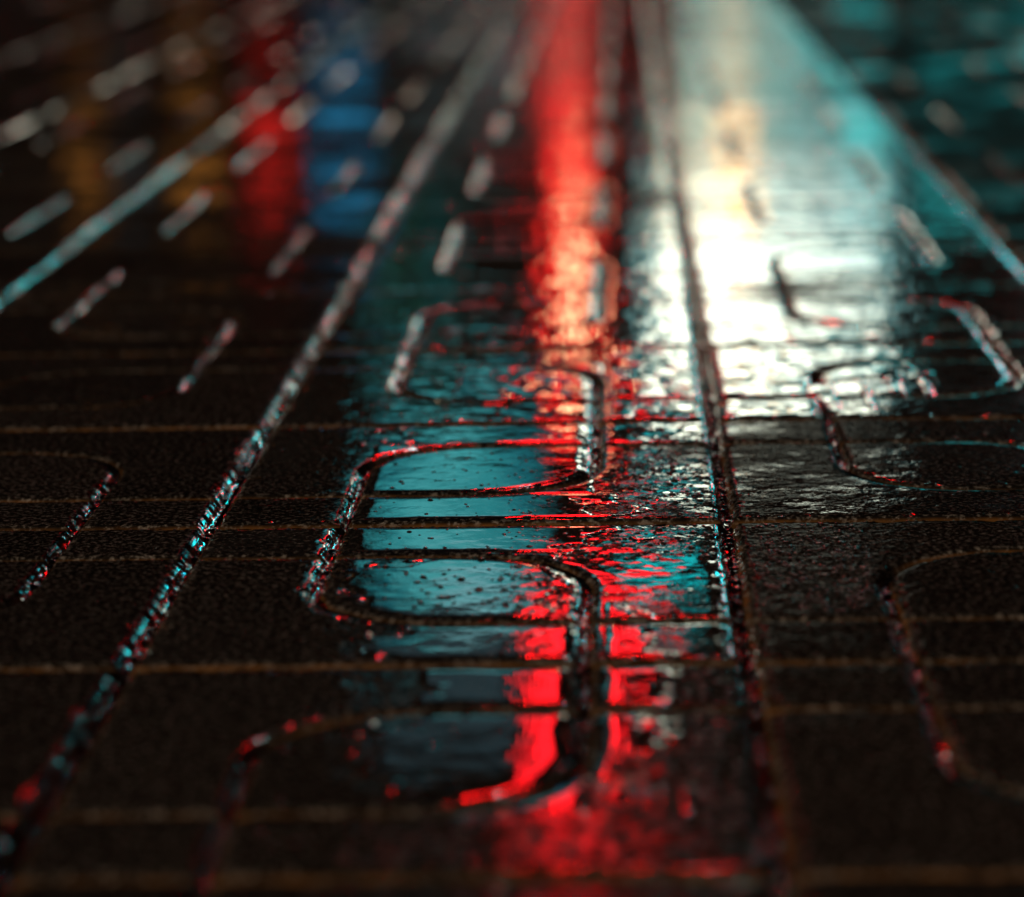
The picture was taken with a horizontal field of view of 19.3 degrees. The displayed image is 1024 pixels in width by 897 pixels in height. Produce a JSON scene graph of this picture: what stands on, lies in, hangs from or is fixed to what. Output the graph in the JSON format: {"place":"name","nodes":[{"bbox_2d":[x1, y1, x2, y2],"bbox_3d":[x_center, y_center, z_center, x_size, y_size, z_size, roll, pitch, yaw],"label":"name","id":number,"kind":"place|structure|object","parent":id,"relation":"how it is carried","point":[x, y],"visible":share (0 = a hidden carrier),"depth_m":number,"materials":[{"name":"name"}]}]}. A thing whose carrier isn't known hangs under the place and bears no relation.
{"place":"outdoors","nodes":[
{"label":"outdoors","id":0,"kind":"place"},
{"bbox_2d":[0,0,1023,896],"bbox_3d":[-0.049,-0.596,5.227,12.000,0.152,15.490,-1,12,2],"label":"pavement","id":1,"kind":"structure","parent":0,"point":[322,100],"depth_m":2.07,"materials":[{"name":"black asphalt"}]},
{"bbox_2d":[320,553,588,623],"bbox_3d":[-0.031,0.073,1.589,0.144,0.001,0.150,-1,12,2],"label":"puddle","id":2,"kind":"object","parent":1,"relation":"on","point":[399,590],"visible":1,"depth_m":1.58,"materials":[{"name":"liquid"}]},
{"bbox_2d":[350,625,576,660],"bbox_3d":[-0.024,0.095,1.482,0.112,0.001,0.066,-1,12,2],"label":"puddle","id":3,"kind":"object","parent":1,"relation":"on","point":[441,643],"visible":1,"depth_m":1.48,"materials":[{"name":"liquid"}]},
{"bbox_2d":[346,714,588,813],"bbox_3d":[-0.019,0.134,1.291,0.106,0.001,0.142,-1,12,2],"label":"puddle","id":4,"kind":"object","parent":1,"relation":"on","point":[433,761],"visible":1,"depth_m":1.29,"materials":[{"name":"liquid"}]},
{"bbox_2d":[358,424,586,445],"bbox_3d":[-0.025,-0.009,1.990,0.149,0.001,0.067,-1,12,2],"label":"puddle","id":5,"kind":"object","parent":1,"relation":"on","point":[442,435],"visible":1,"depth_m":1.99,"materials":[{"name":"liquid"}]},
{"bbox_2d":[364,445,593,493],"bbox_3d":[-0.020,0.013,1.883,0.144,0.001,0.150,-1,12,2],"label":"puddle","id":6,"kind":"object","parent":1,"relation":"on","point":[385,477],"visible":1,"depth_m":1.88,"materials":[{"name":"liquid"}]},
{"bbox_2d":[410,669,570,707],"bbox_3d":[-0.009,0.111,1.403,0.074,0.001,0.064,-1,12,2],"label":"puddle","id":7,"kind":"object","parent":1,"relation":"on","point":[510,687],"visible":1,"depth_m":1.40,"materials":[{"name":"liquid"}]},
{"bbox_2d":[343,525,659,553],"bbox_3d":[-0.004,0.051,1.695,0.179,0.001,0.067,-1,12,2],"label":"puddle","id":8,"kind":"object","parent":1,"relation":"on","point":[452,540],"visible":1,"depth_m":1.69,"materials":[{"name":"liquid"}]},
{"bbox_2d":[352,493,660,521],"bbox_3d":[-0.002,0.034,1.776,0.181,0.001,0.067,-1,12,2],"label":"puddle","id":9,"kind":"object","parent":1,"relation":"on","point":[456,508],"visible":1,"depth_m":1.77,"materials":[{"name":"liquid"}]},
{"bbox_2d":[0,134,1023,896],"bbox_3d":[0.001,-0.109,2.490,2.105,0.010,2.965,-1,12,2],"label":"rain drops","id":10,"kind":"object","parent":1,"relation":"on","point":[528,838],"visible":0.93,"depth_m":1.50,"materials":[{"name":"clear liquid"}]},
{"bbox_2d":[450,363,602,404],"bbox_3d":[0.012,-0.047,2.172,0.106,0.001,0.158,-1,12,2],"label":"puddle","id":11,"kind":"object","parent":1,"relation":"on","point":[559,383],"visible":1,"depth_m":2.17,"materials":[{"name":"liquid"}]},
{"bbox_2d":[589,599,700,812],"bbox_3d":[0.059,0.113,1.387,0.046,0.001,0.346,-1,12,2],"label":"puddle","id":12,"kind":"object","parent":1,"relation":"on","point":[630,641],"visible":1,"depth_m":1.37,"materials":[{"name":"liquid"}]},
{"bbox_2d":[602,347,697,418],"bbox_3d":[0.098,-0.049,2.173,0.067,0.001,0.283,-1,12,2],"label":"puddle","id":13,"kind":"object","parent":1,"relation":"on","point":[659,364],"visible":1,"depth_m":2.17,"materials":[{"name":"liquid"}]},
{"bbox_2d":[711,346,817,417],"bbox_3d":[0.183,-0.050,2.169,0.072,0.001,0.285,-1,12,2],"label":"puddle","id":14,"kind":"object","parent":1,"relation":"on","point":[756,371],"visible":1,"depth_m":2.16,"materials":[{"name":"liquid"}]},
{"bbox_2d":[781,318,939,410],"bbox_3d":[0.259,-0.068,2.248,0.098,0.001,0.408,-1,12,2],"label":"puddle","id":15,"kind":"object","parent":1,"relation":"on","point":[816,357],"visible":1,"depth_m":2.24,"materials":[{"name":"liquid"}]}
]}

